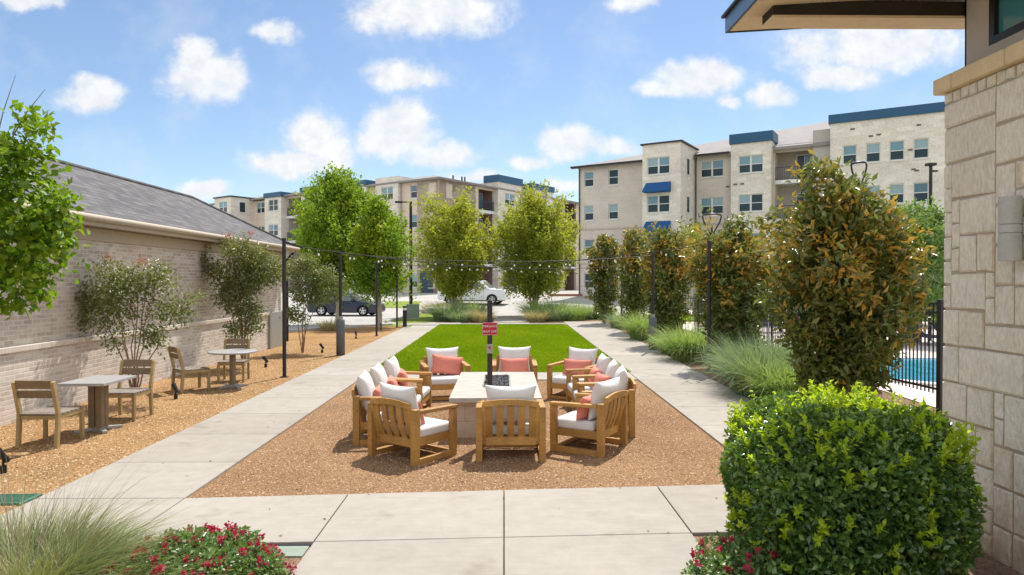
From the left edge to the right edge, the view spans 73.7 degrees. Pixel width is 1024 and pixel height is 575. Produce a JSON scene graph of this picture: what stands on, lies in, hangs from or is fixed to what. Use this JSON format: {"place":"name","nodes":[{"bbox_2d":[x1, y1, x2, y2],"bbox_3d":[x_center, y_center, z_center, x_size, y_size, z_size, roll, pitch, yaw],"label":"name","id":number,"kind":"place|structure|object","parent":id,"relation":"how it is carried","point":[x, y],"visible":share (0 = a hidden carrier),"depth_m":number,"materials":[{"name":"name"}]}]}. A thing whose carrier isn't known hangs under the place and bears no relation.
{"place":"outdoors","nodes":[
{"label":"outdoors","id":0,"kind":"place"},
{"bbox_2d":[0,148,299,426],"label":"brick building","id":1,"kind":"structure","parent":0,"point":[127,220],"depth_m":14.26,"materials":[{"name":"beige brick"}]},
{"bbox_2d":[0,327,433,543],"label":"walkway","id":2,"kind":"structure","parent":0,"point":[226,440],"depth_m":8.84,"materials":[{"name":"concrete"}]},
{"bbox_2d":[121,484,730,574],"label":"cross walkway","id":3,"kind":"structure","parent":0,"point":[593,531],"depth_m":6.00,"materials":[{"name":"concrete"}]},
{"bbox_2d":[188,380,724,497],"bbox_3d":[-0.231,2.089,10.894,6.240,0.001,8.350,0,1,-1],"label":"gravel court","id":4,"kind":"object","parent":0,"point":[535,469],"visible":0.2,"depth_m":8.21,"materials":[{"name":"gravel"}]},
{"bbox_2d":[351,370,390,445],"bbox_3d":[-1.802,1.645,9.515,0.776,0.916,0.860,0,1,-6],"label":"lounge chair","id":5,"kind":"object","parent":4,"relation":"on","point":[364,389],"visible":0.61,"depth_m":9.18,"materials":[{"name":"brown wood"}]},
{"bbox_2d":[367,363,422,411],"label":"lounge chair","id":6,"kind":"object","parent":4,"relation":"on","point":[378,375],"visible":0.34,"depth_m":10.31,"materials":[{"name":"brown wood"}]},
{"bbox_2d":[383,356,431,408],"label":"lounge chair","id":7,"kind":"object","parent":4,"relation":"on","point":[391,367],"visible":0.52,"depth_m":11.22,"materials":[{"name":"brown wood"}]},
{"bbox_2d":[368,382,457,466],"bbox_3d":[-1.258,1.650,8.596,0.860,0.923,0.776,0,1,38],"label":"lounge chair","id":8,"kind":"object","parent":4,"relation":"on","point":[411,426],"visible":1,"depth_m":8.40,"materials":[{"name":"brown wood"}]},
{"bbox_2d":[419,347,470,400],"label":"lounge chair","id":9,"kind":"object","parent":4,"relation":"on","point":[448,365],"visible":0.73,"depth_m":12.84,"materials":[{"name":"fabric"}]},
{"bbox_2d":[482,300,497,385],"bbox_3d":[-0.301,1.142,9.245,0.210,1.935,0.123,0,1,-1],"label":"shutoff post","id":10,"kind":"object","parent":4,"relation":"on","point":[489,328],"visible":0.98,"depth_m":9.23,"materials":[{"name":"brown metal"}]},
{"bbox_2d":[449,372,541,437],"bbox_3d":[-0.244,1.790,10.796,1.290,0.608,2.700,0,1,-1],"label":"fire pit table","id":11,"kind":"object","parent":4,"relation":"on","point":[468,391],"visible":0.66,"depth_m":10.08,"materials":[{"name":"stone"}]},
{"bbox_2d":[476,385,545,461],"bbox_3d":[-0.018,1.650,8.629,0.860,0.922,0.776,0,1,-1],"label":"lounge chair","id":12,"kind":"object","parent":4,"relation":"on","point":[510,416],"visible":1,"depth_m":8.31,"materials":[{"name":"brown wood"}]},
{"bbox_2d":[492,346,537,383],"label":"lounge chair","id":13,"kind":"object","parent":4,"relation":"on","point":[508,359],"visible":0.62,"depth_m":13.12,"materials":[{"name":"fabric"}]},
{"bbox_2d":[546,347,598,399],"bbox_3d":[1.211,1.610,12.818,0.860,0.920,0.776,0,1,33],"label":"lounge chair","id":14,"kind":"object","parent":4,"relation":"on","point":[582,358],"visible":0.66,"depth_m":12.77,"materials":[{"name":"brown wood"}]},
{"bbox_2d":[549,377,627,457],"bbox_3d":[1.029,1.647,8.986,0.776,0.922,0.860,0,1,31],"label":"lounge chair","id":15,"kind":"object","parent":4,"relation":"on","point":[599,414],"visible":1,"depth_m":8.74,"materials":[{"name":"brown wood"}]},
{"bbox_2d":[566,353,610,409],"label":"lounge chair","id":16,"kind":"object","parent":4,"relation":"on","point":[603,361],"visible":0.27,"depth_m":11.68,"materials":[{"name":"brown wood"}]},
{"bbox_2d":[572,359,619,410],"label":"lounge chair","id":17,"kind":"object","parent":4,"relation":"on","point":[613,366],"visible":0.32,"depth_m":10.86,"materials":[{"name":"brown wood"}]},
{"bbox_2d":[579,365,635,436],"bbox_3d":[1.388,1.635,10.013,0.776,0.927,0.860,0,1,3],"label":"lounge chair","id":18,"kind":"object","parent":4,"relation":"on","point":[627,383],"visible":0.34,"depth_m":9.67,"materials":[{"name":"brown wood"}]},
{"bbox_2d":[443,307,476,322],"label":"ornamental grass","id":19,"kind":"object","parent":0,"point":[455,317],"depth_m":35.93,"materials":[{"name":"plant"}]},
{"bbox_2d":[399,315,528,324],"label":"path","id":20,"kind":"structure","parent":0,"point":[508,319],"depth_m":37.33,"materials":[{"name":"concrete"}]},
{"bbox_2d":[445,296,497,319],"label":"ornamental grass","id":21,"kind":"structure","parent":0,"point":[476,306],"depth_m":38.32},
{"bbox_2d":[459,306,498,321],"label":"ornamental grass","id":22,"kind":"object","parent":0,"point":[481,316],"depth_m":36.11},
{"bbox_2d":[0,0,964,205],"label":"sky","id":23,"kind":"structure","parent":0,"point":[204,100],"materials":[{"name":"blue"}]},
{"bbox_2d":[400,325,599,369],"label":"lawn","id":24,"kind":"structure","parent":0,"point":[494,346],"depth_m":22.66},
{"bbox_2d":[369,324,630,372],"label":"turf blades","id":25,"kind":"object","parent":24,"relation":"on","point":[544,342],"visible":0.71,"depth_m":23.54,"materials":[{"name":"plant"}]},
{"bbox_2d":[286,342,750,574],"bbox_3d":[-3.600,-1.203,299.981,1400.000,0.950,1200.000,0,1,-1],"label":"ground","id":26,"kind":"structure","parent":0,"point":[504,535],"depth_m":5.93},
{"bbox_2d":[0,326,403,514],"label":"gravel bed","id":27,"kind":"object","parent":26,"relation":"on","point":[365,335],"visible":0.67,"depth_m":11.05,"materials":[{"name":"gravel"}]},
{"bbox_2d":[0,493,41,504],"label":"valve box","id":28,"kind":"object","parent":27,"relation":"on","point":[17,498],"visible":0.72,"depth_m":6.80,"materials":[{"name":"green plastic"}]},
{"bbox_2d":[0,75,90,320],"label":"maple tree","id":29,"kind":"object","parent":27,"relation":"on","point":[43,227],"visible":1,"depth_m":6.48,"materials":[{"name":"green plant"}]},
{"bbox_2d":[11,380,84,447],"bbox_3d":[-6.231,1.657,9.187,0.555,0.902,0.641,0,1,0],"label":"dining chair","id":30,"kind":"object","parent":27,"relation":"on","point":[55,412],"visible":1,"depth_m":8.96,"materials":[{"name":"brown wood"}]},
{"bbox_2d":[57,375,136,433],"bbox_3d":[-6.060,1.721,10.005,0.660,0.755,0.860,0,1,-1],"label":"dining table","id":31,"kind":"object","parent":27,"relation":"on","point":[98,403],"visible":0.97,"depth_m":9.91,"materials":[{"name":"grey metal"}]},
{"bbox_2d":[109,359,155,421],"bbox_3d":[-6.161,1.639,10.959,0.555,0.902,0.641,0,1,0],"label":"dining chair","id":32,"kind":"object","parent":27,"relation":"on","point":[119,392],"visible":0.89,"depth_m":11.15,"materials":[{"name":"brown wood"}]},
{"bbox_2d":[70,252,209,394],"bbox_3d":[-6.923,0.724,12.443,2.585,2.779,1.383,0,1,-1],"label":"crape myrtle","id":33,"kind":"object","parent":27,"relation":"on","point":[120,282],"visible":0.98,"depth_m":12.40,"materials":[{"name":"green plant"}]},
{"bbox_2d":[167,346,210,392],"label":"dining chair","id":34,"kind":"object","parent":27,"relation":"on","point":[182,370],"visible":0.98,"depth_m":13.59,"materials":[{"name":"brown wood"}]},
{"bbox_2d":[207,349,256,388],"bbox_3d":[-5.749,1.681,14.049,0.957,0.755,0.957,0,1,-1],"label":"dining table","id":35,"kind":"object","parent":27,"relation":"on","point":[232,353],"visible":1,"depth_m":13.99,"materials":[{"name":"grey metal"}]},
{"bbox_2d":[217,338,249,382],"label":"dining chair","id":36,"kind":"object","parent":27,"relation":"on","point":[224,362],"visible":0.91,"depth_m":15.22,"materials":[{"name":"brown wood"}]},
{"bbox_2d":[199,229,295,358],"bbox_3d":[-6.840,0.249,17.409,2.570,3.629,1.400,0,1,-1],"label":"crape myrtle","id":37,"kind":"object","parent":27,"relation":"on","point":[230,287],"visible":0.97,"depth_m":17.28,"materials":[{"name":"green plant"}]},
{"bbox_2d":[280,238,301,377],"bbox_3d":[-5.101,0.461,15.698,0.218,3.170,0.571,0,1,29],"label":"string light pole","id":38,"kind":"object","parent":27,"relation":"on","point":[284,242],"visible":1,"depth_m":15.51,"materials":[{"name":"brown metal"}]},
{"bbox_2d":[302,247,619,272],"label":"string lights","id":39,"kind":"object","parent":38,"relation":"hanging from","point":[457,264],"visible":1,"depth_m":20.66,"materials":[{"name":"white metal"}]},
{"bbox_2d":[272,247,351,352],"bbox_3d":[-6.093,0.389,20.875,2.329,3.277,1.304,0,1,-1],"label":"crape myrtle","id":40,"kind":"object","parent":27,"relation":"on","point":[315,293],"visible":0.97,"depth_m":20.73,"materials":[{"name":"green plant"}]},
{"bbox_2d":[336,251,344,355],"bbox_3d":[-5.062,0.458,20.146,0.250,3.090,0.250,0,1,-1],"label":"string light pole","id":41,"kind":"object","parent":27,"relation":"on","point":[340,335],"visible":0.98,"depth_m":20.09,"materials":[{"name":"brown metal"}]},
{"bbox_2d":[342,253,651,266],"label":"string lights","id":42,"kind":"object","parent":41,"relation":"hanging from","point":[497,261],"visible":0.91,"depth_m":20.77,"materials":[{"name":"white metal"}]},
{"bbox_2d":[375,261,378,335],"bbox_3d":[-5.386,0.444,27.143,0.160,2.980,0.160,0,1,-1],"label":"string light pole","id":43,"kind":"object","parent":27,"relation":"on","point":[376,290],"visible":0.97,"depth_m":27.12,"materials":[{"name":"brown metal"}]},
{"bbox_2d":[337,188,423,326],"bbox_3d":[-6.252,-1.440,32.512,4.125,6.755,3.517,0,1,-1],"label":"shade tree","id":44,"kind":"object","parent":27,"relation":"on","point":[382,235],"visible":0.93,"depth_m":31.88,"materials":[{"name":"green plant"}]},
{"bbox_2d":[195,546,309,574],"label":"planting bed","id":45,"kind":"object","parent":26,"relation":"on","point":[296,561],"depth_m":5.32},
{"bbox_2d":[0,420,245,574],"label":"fountain grass","id":46,"kind":"object","parent":45,"relation":"on","point":[70,550],"depth_m":4.72,"materials":[{"name":"plant"}]},
{"bbox_2d":[101,520,296,574],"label":"rose shrub","id":47,"kind":"object","parent":45,"relation":"on","point":[243,558],"visible":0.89,"depth_m":4.72,"materials":[{"name":"green plant"}]},
{"bbox_2d":[272,544,311,557],"bbox_3d":[-1.806,2.135,5.527,0.300,0.022,0.235,0,1,-1],"label":"valve box","id":48,"kind":"object","parent":45,"relation":"on","point":[294,550],"visible":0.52,"depth_m":5.54,"materials":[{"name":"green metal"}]},
{"bbox_2d":[210,174,578,292],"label":"apartment building","id":49,"kind":"structure","parent":26,"relation":"on","point":[268,212],"depth_m":77.38,"materials":[{"name":"brick"}]},
{"bbox_2d":[420,271,432,292],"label":"garage door","id":50,"kind":"structure","parent":49,"relation":"in","point":[425,282],"depth_m":70.51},
{"bbox_2d":[649,253,656,349],"bbox_3d":[4.423,0.450,21.460,0.250,3.080,0.250,0,1,-1],"label":"string light pole","id":51,"kind":"object","parent":26,"relation":"on","point":[652,321],"visible":0.85,"depth_m":21.41,"materials":[{"name":"brown metal"}]},
{"bbox_2d":[606,322,935,431],"bbox_3d":[6.255,1.987,21.292,3.442,0.001,31.688,0,1,1],"label":"planting bed","id":52,"kind":"object","parent":26,"relation":"on","point":[886,395],"depth_m":15.04,"materials":[{"name":"soil"}]},
{"bbox_2d":[583,233,620,323],"bbox_3d":[4.678,-0.443,34.586,2.343,4.714,2.152,0,1,-1],"label":"magnolia tree","id":53,"kind":"object","parent":52,"relation":"on","point":[605,292],"visible":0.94,"depth_m":34.23,"materials":[{"name":"green plant"}]},
{"bbox_2d":[616,225,649,323],"bbox_3d":[5.271,-0.355,29.057,1.818,4.646,1.846,0,1,-1],"label":"magnolia tree","id":54,"kind":"object","parent":52,"relation":"on","point":[634,300],"visible":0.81,"depth_m":28.77,"materials":[{"name":"green plant"}]},
{"bbox_2d":[600,308,693,340],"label":"ornamental grass","id":55,"kind":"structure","parent":52,"relation":"on","point":[636,325],"depth_m":25.06,"materials":[{"name":"plant"}]},
{"bbox_2d":[635,215,695,337],"bbox_3d":[5.256,-0.216,23.030,2.290,4.487,2.230,0,1,-1],"label":"magnolia tree","id":56,"kind":"object","parent":52,"relation":"on","point":[669,283],"visible":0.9,"depth_m":22.73,"materials":[{"name":"green plant"}]},
{"bbox_2d":[635,316,715,362],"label":"ornamental grass","id":57,"kind":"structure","parent":52,"relation":"on","point":[678,346],"depth_m":18.34,"materials":[{"name":"plant"}]},
{"bbox_2d":[705,241,711,371],"bbox_3d":[4.782,0.453,16.564,0.160,3.170,0.160,0,1,-1],"label":"string light pole","id":58,"kind":"object","parent":52,"relation":"on","point":[709,290],"visible":0.91,"depth_m":16.53,"materials":[{"name":"brown metal"}]},
{"bbox_2d":[377,244,706,270],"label":"string lights","id":59,"kind":"object","parent":58,"relation":"hanging from","point":[547,262],"visible":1,"depth_m":20.35,"materials":[{"name":"white metal"}]},
{"bbox_2d":[680,205,789,360],"bbox_3d":[5.618,0.021,17.186,2.449,4.126,2.474,0,1,39],"label":"magnolia tree","id":60,"kind":"object","parent":52,"relation":"on","point":[738,270],"visible":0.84,"depth_m":16.69,"materials":[{"name":"green plant"}]},
{"bbox_2d":[684,335,799,398],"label":"ornamental grass","id":61,"kind":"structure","parent":52,"relation":"on","point":[743,392],"depth_m":12.79,"materials":[{"name":"plant"}]},
{"bbox_2d":[717,350,825,401],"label":"ornamental grass","id":62,"kind":"object","parent":52,"relation":"on","point":[770,385],"depth_m":11.93,"materials":[{"name":"plant"}]},
{"bbox_2d":[693,296,944,416],"bbox_3d":[7.301,1.079,18.523,1.055,1.920,15.156,0,1,-1],"label":"pool fence","id":63,"kind":"object","parent":52,"relation":"on","point":[940,309],"visible":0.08,"depth_m":11.33,"materials":[{"name":"metal"}]},
{"bbox_2d":[749,149,939,400],"bbox_3d":[5.221,-0.035,10.722,2.568,4.365,2.564,0,1,42],"label":"magnolia tree","id":64,"kind":"object","parent":52,"relation":"on","point":[839,251],"visible":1,"depth_m":10.30,"materials":[{"name":"green plant"}]},
{"bbox_2d":[694,535,1022,574],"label":"planting bed corner","id":65,"kind":"object","parent":26,"relation":"on","point":[989,565],"depth_m":5.24,"materials":[{"name":"soil"}]},
{"bbox_2d":[680,527,817,574],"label":"rose shrub","id":66,"kind":"object","parent":65,"relation":"on","point":[719,558],"visible":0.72,"depth_m":4.71,"materials":[{"name":"green plant"}]},
{"bbox_2d":[717,379,987,574],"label":"clipped bush","id":67,"kind":"object","parent":65,"relation":"on","point":[869,483],"visible":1,"depth_m":4.44,"materials":[{"name":"green plant"}]},
{"bbox_2d":[721,0,1023,574],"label":"clubhouse","id":68,"kind":"structure","parent":26,"relation":"on","point":[982,91],"depth_m":5.57,"materials":[{"name":"stone"}]},
{"bbox_2d":[989,0,1023,45],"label":"window","id":69,"kind":"structure","parent":68,"relation":"in","point":[1006,17],"depth_m":5.55,"materials":[{"name":"glass"}]},
{"bbox_2d":[998,195,1023,260],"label":"wall lamp","id":70,"kind":"object","parent":68,"relation":"attached to","point":[1010,223],"visible":1,"depth_m":5.05,"materials":[{"name":"grey metal"}]},
{"bbox_2d":[513,298,558,316],"bbox_3d":[1.570,1.083,38.785,3.789,1.494,4.026,0,1,-1],"label":"shrub","id":71,"kind":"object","parent":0,"point":[525,307],"depth_m":38.39,"materials":[{"name":"plant"}]},
{"bbox_2d":[281,290,805,330],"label":"parking lot","id":72,"kind":"structure","parent":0,"point":[505,307],"depth_m":51.52,"materials":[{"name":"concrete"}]},
{"bbox_2d":[289,323,392,331],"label":"lot kerb","id":73,"kind":"structure","parent":72,"relation":"on","point":[349,326],"depth_m":31.88,"materials":[{"name":"concrete"}]},
{"bbox_2d":[288,161,397,322],"bbox_3d":[-8.692,-2.188,34.234,5.896,8.215,5.914,0,1,-1],"label":"shade tree","id":74,"kind":"object","parent":72,"relation":"on","point":[329,212],"visible":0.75,"depth_m":33.43,"materials":[{"name":"green plant"}]},
{"bbox_2d":[307,293,385,315],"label":"parked car","id":75,"kind":"object","parent":72,"relation":"on","point":[352,305],"visible":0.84,"depth_m":42.62,"materials":[{"name":"blue paint"}]},
{"bbox_2d":[389,313,434,325],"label":"grass verge","id":76,"kind":"object","parent":72,"relation":"on","point":[427,318],"depth_m":37.63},
{"bbox_2d":[395,201,412,303],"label":"parking lot lamp","id":77,"kind":"object","parent":76,"relation":"on","point":[410,279],"visible":0.48,"depth_m":42.13,"materials":[{"name":"black metal"}]},
{"bbox_2d":[436,315,494,322],"bbox_3d":[-2.533,1.808,39.392,3.080,0.001,8.200,0,1,-1],"label":"planting bed","id":78,"kind":"object","parent":72,"relation":"on","point":[463,322],"depth_m":35.93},
{"bbox_2d":[416,295,474,320],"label":"ornamental grass","id":79,"kind":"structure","parent":78,"relation":"on","point":[439,313],"depth_m":37.02,"materials":[{"name":"plant"}]},
{"bbox_2d":[407,186,496,306],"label":"shade tree","id":80,"kind":"object","parent":78,"relation":"on","point":[455,234],"visible":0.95,"depth_m":40.63,"materials":[{"name":"green plant"}]},
{"bbox_2d":[437,280,510,304],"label":"parked car","id":81,"kind":"object","parent":72,"relation":"on","point":[491,292],"visible":0.52,"depth_m":53.45,"materials":[{"name":"white paint"}]},
{"bbox_2d":[478,178,588,304],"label":"shade tree","id":82,"kind":"object","parent":72,"relation":"on","point":[534,235],"visible":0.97,"depth_m":40.94,"materials":[{"name":"green plant"}]},
{"bbox_2d":[529,315,639,322],"bbox_3d":[4.689,1.809,39.329,7.680,0.001,8.500,0,1,-1],"label":"planting bed end","id":83,"kind":"object","parent":72,"relation":"on","point":[569,320],"depth_m":36.81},
{"bbox_2d":[515,308,551,321],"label":"ornamental grass","id":84,"kind":"object","parent":83,"relation":"on","point":[540,316],"depth_m":36.17,"materials":[{"name":"plant"}]},
{"bbox_2d":[673,221,715,311],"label":"shade tree","id":85,"kind":"object","parent":72,"relation":"on","point":[694,237],"visible":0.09,"depth_m":45.06,"materials":[{"name":"green plant"}]},
{"bbox_2d":[570,102,945,302],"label":"apartment building","id":86,"kind":"structure","parent":72,"relation":"on","point":[668,183],"depth_m":54.81,"materials":[{"name":"brick"}]},
{"bbox_2d":[646,195,658,213],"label":"window","id":87,"kind":"structure","parent":86,"relation":"in","point":[652,201],"depth_m":55.73,"materials":[{"name":"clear glass"}]},
{"bbox_2d":[646,157,658,175],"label":"window","id":88,"kind":"structure","parent":86,"relation":"in","point":[652,163],"depth_m":55.71,"materials":[{"name":"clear glass"}]},
{"bbox_2d":[657,195,669,213],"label":"window","id":89,"kind":"structure","parent":86,"relation":"in","point":[664,200],"depth_m":55.23,"materials":[{"name":"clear glass"}]},
{"bbox_2d":[659,156,669,174],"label":"window","id":90,"kind":"structure","parent":86,"relation":"in","point":[664,162],"depth_m":55.20,"materials":[{"name":"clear glass"}]},
{"bbox_2d":[700,160,711,178],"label":"window","id":91,"kind":"structure","parent":86,"relation":"in","point":[706,166],"depth_m":57.17,"materials":[{"name":"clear glass"}]},
{"bbox_2d":[712,197,723,214],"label":"window","id":92,"kind":"structure","parent":86,"relation":"in","point":[717,202],"depth_m":56.72,"materials":[{"name":"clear glass"}]},
{"bbox_2d":[712,159,723,177],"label":"window","id":93,"kind":"structure","parent":86,"relation":"in","point":[717,165],"depth_m":56.69,"materials":[{"name":"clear glass"}]},
{"bbox_2d":[737,194,750,212],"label":"window","id":94,"kind":"structure","parent":86,"relation":"in","point":[744,200],"depth_m":54.97,"materials":[{"name":"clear glass"}]},
{"bbox_2d":[738,155,750,174],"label":"window","id":95,"kind":"structure","parent":86,"relation":"in","point":[744,161],"depth_m":54.94,"materials":[{"name":"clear glass"}]},
{"bbox_2d":[751,193,763,212],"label":"window","id":96,"kind":"structure","parent":86,"relation":"in","point":[756,199],"depth_m":54.48,"materials":[{"name":"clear glass"}]},
{"bbox_2d":[751,154,763,173],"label":"window","id":97,"kind":"structure","parent":86,"relation":"in","point":[756,160],"depth_m":54.46,"materials":[{"name":"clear glass"}]},
{"bbox_2d":[842,145,856,165],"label":"window","id":98,"kind":"structure","parent":86,"relation":"in","point":[849,151],"depth_m":50.62,"materials":[{"name":"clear glass"}]},
{"bbox_2d":[866,142,880,163],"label":"window","id":99,"kind":"structure","parent":86,"relation":"in","point":[872,149],"depth_m":49.80,"materials":[{"name":"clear glass"}]},
{"bbox_2d":[888,140,904,161],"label":"window","id":100,"kind":"structure","parent":86,"relation":"in","point":[896,148],"depth_m":49.01,"materials":[{"name":"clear glass"}]},
{"bbox_2d":[889,184,904,204],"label":"window","id":101,"kind":"structure","parent":86,"relation":"in","point":[898,189],"depth_m":49.00,"materials":[{"name":"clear glass"}]},
{"bbox_2d":[913,182,928,202],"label":"window","id":102,"kind":"structure","parent":86,"relation":"in","point":[920,190],"depth_m":48.25,"materials":[{"name":"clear glass"}]},
{"bbox_2d":[912,138,929,159],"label":"window","id":103,"kind":"structure","parent":86,"relation":"in","point":[920,146],"depth_m":48.22,"materials":[{"name":"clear glass"}]},
{"bbox_2d":[530,301,577,321],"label":"ornamental grass","id":104,"kind":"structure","parent":0,"point":[555,316],"depth_m":36.89,"materials":[{"name":"plant"}]},
{"bbox_2d":[552,301,595,320],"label":"ornamental grass","id":105,"kind":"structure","parent":0,"point":[581,315],"depth_m":37.48,"materials":[{"name":"plant"}]},
{"bbox_2d":[563,321,768,446],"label":"walkway","id":106,"kind":"structure","parent":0,"point":[704,408],"depth_m":15.01,"materials":[{"name":"concrete"}]},
{"bbox_2d":[681,323,815,385],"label":"ornamental grass","id":107,"kind":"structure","parent":0,"point":[726,348],"depth_m":14.35,"materials":[{"name":"plant"}]},
{"bbox_2d":[683,322,935,406],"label":"pool deck","id":108,"kind":"structure","parent":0,"point":[910,392],"depth_m":13.95,"materials":[{"name":"concrete"}]},
{"bbox_2d":[880,195,945,342],"bbox_3d":[14.334,-0.599,24.154,3.544,5.239,3.802,0,1,-1],"label":"shade tree","id":109,"kind":"object","parent":108,"relation":"on","point":[927,221],"visible":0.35,"depth_m":23.47,"materials":[{"name":"green plant"}]},
{"bbox_2d":[925,163,937,339],"bbox_3d":[15.341,-1.295,24.974,0.400,6.500,0.240,0,1,-1],"label":"flood light pole","id":110,"kind":"object","parent":108,"relation":"on","point":[931,170],"visible":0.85,"depth_m":24.91,"materials":[{"name":"black metal"}]},
{"bbox_2d":[728,329,894,369],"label":"ornamental grass","id":111,"kind":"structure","parent":0,"point":[782,350],"depth_m":13.48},
{"bbox_2d":[880,359,935,381],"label":"pool water","id":112,"kind":"structure","parent":0,"point":[911,366],"depth_m":16.48,"materials":[{"name":"liquid"}]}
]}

